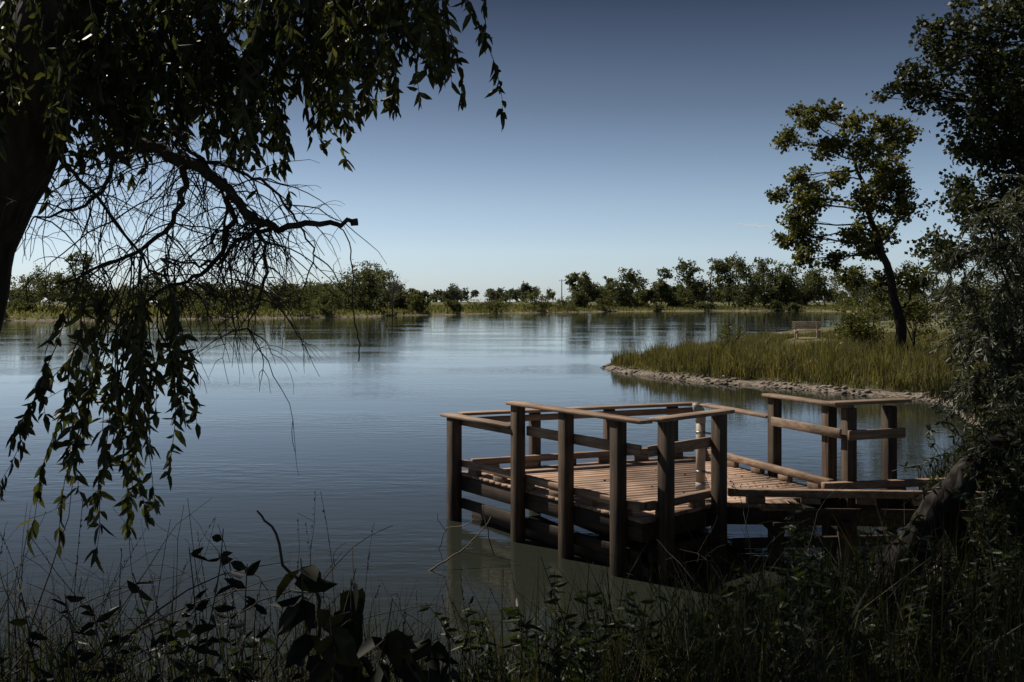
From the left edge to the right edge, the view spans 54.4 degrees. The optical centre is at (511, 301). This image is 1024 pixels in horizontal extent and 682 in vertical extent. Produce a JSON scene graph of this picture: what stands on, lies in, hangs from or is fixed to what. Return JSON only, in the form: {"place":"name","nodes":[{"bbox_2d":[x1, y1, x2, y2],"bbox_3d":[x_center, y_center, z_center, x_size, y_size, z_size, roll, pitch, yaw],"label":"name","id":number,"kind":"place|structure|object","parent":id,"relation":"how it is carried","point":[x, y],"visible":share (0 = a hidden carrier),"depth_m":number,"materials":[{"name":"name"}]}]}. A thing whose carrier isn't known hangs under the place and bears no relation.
{"place":"outdoors","nodes":[
{"label":"outdoors","id":0,"kind":"place"},
{"bbox_2d":[0,311,983,681],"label":"lake water","id":1,"kind":"structure","parent":0,"point":[370,443],"depth_m":19.39,"materials":[{"name":"blue liquid"}]},
{"bbox_2d":[428,505,493,570],"bbox_3d":[-0.600,2.758,11.704,0.814,0.660,1.029,0,0,0],"label":"driftwood branch","id":2,"kind":"object","parent":1,"relation":"in","point":[437,565],"visible":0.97,"depth_m":11.88,"materials":[{"name":"brown wood"}]},
{"bbox_2d":[440,393,1007,578],"bbox_3d":[2.886,2.478,12.870,6.414,2.503,5.150,0,0,-22],"label":"wooden fishing dock","id":3,"kind":"object","parent":1,"relation":"in","point":[620,507],"visible":0.86,"depth_m":12.12,"materials":[{"name":"brown wood"}]},
{"bbox_2d":[603,468,793,498],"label":"fallen leaves","id":4,"kind":"object","parent":3,"relation":"on","point":[741,484],"visible":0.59,"depth_m":13.01,"materials":[{"name":"brown plant"}]},
{"bbox_2d":[692,403,710,489],"bbox_3d":[2.277,1.732,11.938,0.213,1.036,0.210,0,0,0],"label":"fishing line recycling tube","id":5,"kind":"object","parent":3,"relation":"on","point":[701,471],"visible":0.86,"depth_m":11.93,"materials":[{"name":"plastic"}]},
{"bbox_2d":[0,0,1023,301],"label":"sky","id":6,"kind":"structure","parent":0,"point":[636,135],"materials":[{"name":"blue"}]},
{"bbox_2d":[4,302,1023,681],"bbox_3d":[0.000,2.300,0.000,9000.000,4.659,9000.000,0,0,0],"label":"ground","id":7,"kind":"structure","parent":0,"point":[888,392],"depth_m":84.19,"materials":[{"name":"soil"}]},
{"bbox_2d":[0,657,7,663],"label":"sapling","id":8,"kind":"object","parent":7,"relation":"on","point":[2,660],"visible":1,"depth_m":4.19,"materials":[{"name":"green plant"}]},
{"bbox_2d":[8,579,138,681],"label":"sapling","id":9,"kind":"object","parent":7,"relation":"on","point":[35,635],"visible":0.91,"depth_m":4.03,"materials":[{"name":"green plant"}]},
{"bbox_2d":[14,600,193,681],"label":"willow sapling","id":10,"kind":"object","parent":7,"relation":"on","point":[126,643],"visible":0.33,"depth_m":5.41,"materials":[{"name":"green plant"}]},
{"bbox_2d":[39,594,212,681],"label":"sapling","id":11,"kind":"object","parent":7,"relation":"on","point":[85,656],"visible":0.84,"depth_m":3.88,"materials":[{"name":"green plant"}]},
{"bbox_2d":[127,529,235,681],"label":"sapling","id":12,"kind":"object","parent":7,"relation":"on","point":[197,630],"visible":0.94,"depth_m":3.71,"materials":[{"name":"green plant"}]},
{"bbox_2d":[148,560,270,681],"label":"sapling","id":13,"kind":"object","parent":7,"relation":"on","point":[250,570],"visible":0.94,"depth_m":3.51,"materials":[{"name":"green plant"}]},
{"bbox_2d":[154,592,276,681],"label":"willow sapling","id":14,"kind":"object","parent":7,"relation":"on","point":[224,616],"visible":0.47,"depth_m":5.27,"materials":[{"name":"green plant"}]},
{"bbox_2d":[0,485,505,681],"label":"bare bramble","id":15,"kind":"object","parent":7,"relation":"on","point":[113,648],"visible":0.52,"depth_m":5.50,"materials":[{"name":"brown plant"}]},
{"bbox_2d":[0,0,506,573],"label":"willow tree","id":16,"kind":"object","parent":7,"relation":"on","point":[108,60],"visible":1,"depth_m":4.88,"materials":[{"name":"green plant"}]},
{"bbox_2d":[240,510,321,655],"bbox_3d":[-0.759,1.399,3.231,0.304,1.462,0.090,0,0,10],"label":"dead branch","id":17,"kind":"object","parent":7,"relation":"on","point":[289,571],"visible":0.64,"depth_m":3.20,"materials":[{"name":"brown wood"}]},
{"bbox_2d":[291,590,343,681],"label":"sapling","id":18,"kind":"object","parent":7,"relation":"on","point":[295,676],"visible":0.17,"depth_m":4.00,"materials":[{"name":"green plant"}]},
{"bbox_2d":[309,605,364,681],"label":"broadleaf weed","id":19,"kind":"object","parent":7,"relation":"on","point":[337,650],"visible":0.96,"depth_m":2.74,"materials":[{"name":"green plant"}]},
{"bbox_2d":[269,558,417,681],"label":"broadleaf weed","id":20,"kind":"object","parent":7,"relation":"on","point":[396,645],"visible":0.78,"depth_m":3.11,"materials":[{"name":"green plant"}]},
{"bbox_2d":[335,578,426,681],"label":"broadleaf weed","id":21,"kind":"object","parent":7,"relation":"on","point":[409,671],"visible":0.67,"depth_m":3.07,"materials":[{"name":"green plant"}]},
{"bbox_2d":[380,272,404,315],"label":"bare tree","id":22,"kind":"object","parent":7,"relation":"on","point":[392,288],"visible":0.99,"depth_m":211.91,"materials":[{"name":"brown plant"}]},
{"bbox_2d":[373,616,487,681],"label":"willow sapling","id":23,"kind":"object","parent":7,"relation":"on","point":[479,656],"visible":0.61,"depth_m":5.35,"materials":[{"name":"green plant"}]},
{"bbox_2d":[410,630,461,681],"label":"broadleaf weed","id":24,"kind":"object","parent":7,"relation":"on","point":[434,653],"visible":0.92,"depth_m":3.32,"materials":[{"name":"green plant"}]},
{"bbox_2d":[5,281,930,319],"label":"distant bushes","id":25,"kind":"object","parent":7,"relation":"on","point":[416,300],"visible":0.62,"depth_m":241.13,"materials":[{"name":"green plant"}]},
{"bbox_2d":[418,595,536,681],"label":"willow sapling","id":26,"kind":"object","parent":7,"relation":"on","point":[513,613],"visible":0.76,"depth_m":5.72,"materials":[{"name":"green plant"}]},
{"bbox_2d":[5,303,988,319],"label":"distant grass","id":27,"kind":"structure","parent":7,"relation":"on","point":[435,308],"depth_m":235.32,"materials":[{"name":"green plant"}]},
{"bbox_2d":[12,279,992,301],"bbox_3d":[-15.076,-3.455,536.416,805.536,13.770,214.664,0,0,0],"label":"distant treeline","id":28,"kind":"object","parent":7,"relation":"on","point":[452,292],"visible":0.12,"depth_m":488.22,"materials":[{"name":"green plant"}]},
{"bbox_2d":[8,251,1006,321],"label":"distant trees","id":29,"kind":"object","parent":7,"relation":"on","point":[814,282],"visible":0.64,"depth_m":325.82,"materials":[{"name":"green plant"}]},
{"bbox_2d":[0,458,1023,681],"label":"bank grass","id":30,"kind":"structure","parent":7,"relation":"on","point":[730,669],"depth_m":5.54,"materials":[{"name":"green plant"}]},
{"bbox_2d":[0,491,1023,681],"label":"dry stalks","id":31,"kind":"object","parent":7,"relation":"on","point":[505,655],"visible":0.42,"depth_m":5.24,"materials":[{"name":"brown plant"}]},
{"bbox_2d":[503,593,620,681],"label":"willow sapling","id":32,"kind":"object","parent":7,"relation":"on","point":[581,642],"visible":0.84,"depth_m":4.99,"materials":[{"name":"green plant"}]},
{"bbox_2d":[540,557,669,681],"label":"willow sapling","id":33,"kind":"object","parent":7,"relation":"on","point":[588,616],"visible":0.68,"depth_m":5.25,"materials":[{"name":"green plant"}]},
{"bbox_2d":[518,582,736,681],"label":"willow sapling","id":34,"kind":"object","parent":7,"relation":"on","point":[631,625],"visible":0.56,"depth_m":5.24,"materials":[{"name":"green plant"}]},
{"bbox_2d":[593,589,735,681],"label":"willow sapling","id":35,"kind":"object","parent":7,"relation":"on","point":[706,618],"visible":0.55,"depth_m":5.47,"materials":[{"name":"green plant"}]},
{"bbox_2d":[731,547,829,663],"bbox_3d":[1.756,1.959,5.934,0.645,0.984,0.805,0,0,-11],"label":"willow sapling","id":36,"kind":"object","parent":7,"relation":"on","point":[799,554],"visible":0.43,"depth_m":6.15,"materials":[{"name":"green plant"}]},
{"bbox_2d":[598,362,963,413],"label":"shore stones","id":37,"kind":"object","parent":7,"relation":"on","point":[824,386],"visible":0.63,"depth_m":35.34,"materials":[{"name":"grey stone"}]},
{"bbox_2d":[792,322,822,339],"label":"park bench","id":38,"kind":"object","parent":7,"relation":"on","point":[816,324],"visible":0.85,"depth_m":54.05,"materials":[{"name":"brown wood"}]},
{"bbox_2d":[744,584,874,681],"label":"willow sapling","id":39,"kind":"object","parent":7,"relation":"on","point":[781,615],"visible":0.56,"depth_m":4.97,"materials":[{"name":"green plant"}]},
{"bbox_2d":[610,326,1009,401],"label":"reed grass","id":40,"kind":"structure","parent":7,"relation":"on","point":[770,355],"depth_m":37.86,"materials":[{"name":"green plant"}]},
{"bbox_2d":[775,491,907,623],"bbox_3d":[2.353,2.021,7.043,0.922,1.235,1.051,0,0,17],"label":"willow sapling","id":41,"kind":"object","parent":7,"relation":"on","point":[793,528],"visible":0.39,"depth_m":7.29,"materials":[{"name":"green plant"}]},
{"bbox_2d":[764,97,939,349],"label":"cottonwood tree","id":42,"kind":"object","parent":7,"relation":"on","point":[884,182],"visible":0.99,"depth_m":41.42,"materials":[{"name":"green plant"}]},
{"bbox_2d":[717,280,1017,350],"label":"lakeside shrub","id":43,"kind":"object","parent":7,"relation":"on","point":[912,313],"visible":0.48,"depth_m":43.81,"materials":[{"name":"green plant"}]},
{"bbox_2d":[808,580,933,681],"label":"willow sapling","id":44,"kind":"object","parent":7,"relation":"on","point":[849,591],"visible":0.62,"depth_m":5.52,"materials":[{"name":"green plant"}]},
{"bbox_2d":[798,527,965,634],"bbox_3d":[2.693,2.123,7.401,0.258,0.955,1.332,0,0,-43],"label":"willow sapling","id":45,"kind":"object","parent":7,"relation":"on","point":[880,539],"visible":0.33,"depth_m":7.41,"materials":[{"name":"green plant"}]},
{"bbox_2d":[860,344,1023,609],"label":"leaning tree","id":46,"kind":"object","parent":7,"relation":"on","point":[982,461],"visible":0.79,"depth_m":7.99,"materials":[{"name":"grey plant"}]},
{"bbox_2d":[865,0,1023,298],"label":"cottonwood tree","id":47,"kind":"object","parent":7,"relation":"on","point":[989,66],"visible":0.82,"depth_m":21.59,"materials":[{"name":"green plant"}]},
{"bbox_2d":[889,537,1019,679],"bbox_3d":[2.892,1.997,6.500,0.826,0.933,0.464,0,0,0],"label":"willow sapling","id":48,"kind":"object","parent":7,"relation":"on","point":[1006,570],"visible":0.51,"depth_m":6.47,"materials":[{"name":"green plant"}]},
{"bbox_2d":[897,365,1021,532],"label":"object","id":49,"kind":"structure","parent":7,"relation":"on","point":[931,393],"depth_m":23.95,"materials":[{"name":"green plant"}]},
{"bbox_2d":[902,486,1023,610],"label":"willow sapling","id":50,"kind":"object","parent":7,"relation":"on","point":[999,551],"visible":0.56,"depth_m":7.03,"materials":[{"name":"green plant"}]},
{"bbox_2d":[904,585,1023,681],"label":"willow sapling","id":51,"kind":"object","parent":7,"relation":"on","point":[986,627],"visible":0.37,"depth_m":5.55,"materials":[{"name":"green plant"}]},
{"bbox_2d":[907,524,1023,681],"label":"willow sapling","id":52,"kind":"object","parent":7,"relation":"on","point":[982,581],"visible":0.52,"depth_m":6.37,"materials":[{"name":"green plant"}]},
{"bbox_2d":[915,173,1023,474],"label":"silver willow shrub","id":53,"kind":"object","parent":7,"relation":"on","point":[984,345],"visible":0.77,"depth_m":12.60,"materials":[{"name":"green plant"}]},
{"bbox_2d":[917,265,1023,385],"bbox_3d":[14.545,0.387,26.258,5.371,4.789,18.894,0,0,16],"label":"lakeside shrub","id":54,"kind":"object","parent":7,"relation":"on","point":[970,318],"visible":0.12,"depth_m":33.34,"materials":[{"name":"green plant"}]},
{"bbox_2d":[955,369,1023,613],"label":"bank willow shrub","id":55,"kind":"object","parent":7,"relation":"on","point":[1015,495],"visible":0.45,"depth_m":7.92,"materials":[{"name":"green plant"}]},
{"bbox_2d":[463,469,888,676],"bbox_3d":[1.391,2.244,8.115,5.100,1.592,1.557,0,0,-37],"label":"bare twig bush","id":56,"kind":"object","parent":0,"point":[699,568],"visible":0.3,"depth_m":8.54,"materials":[{"name":"brown plant"}]}
]}

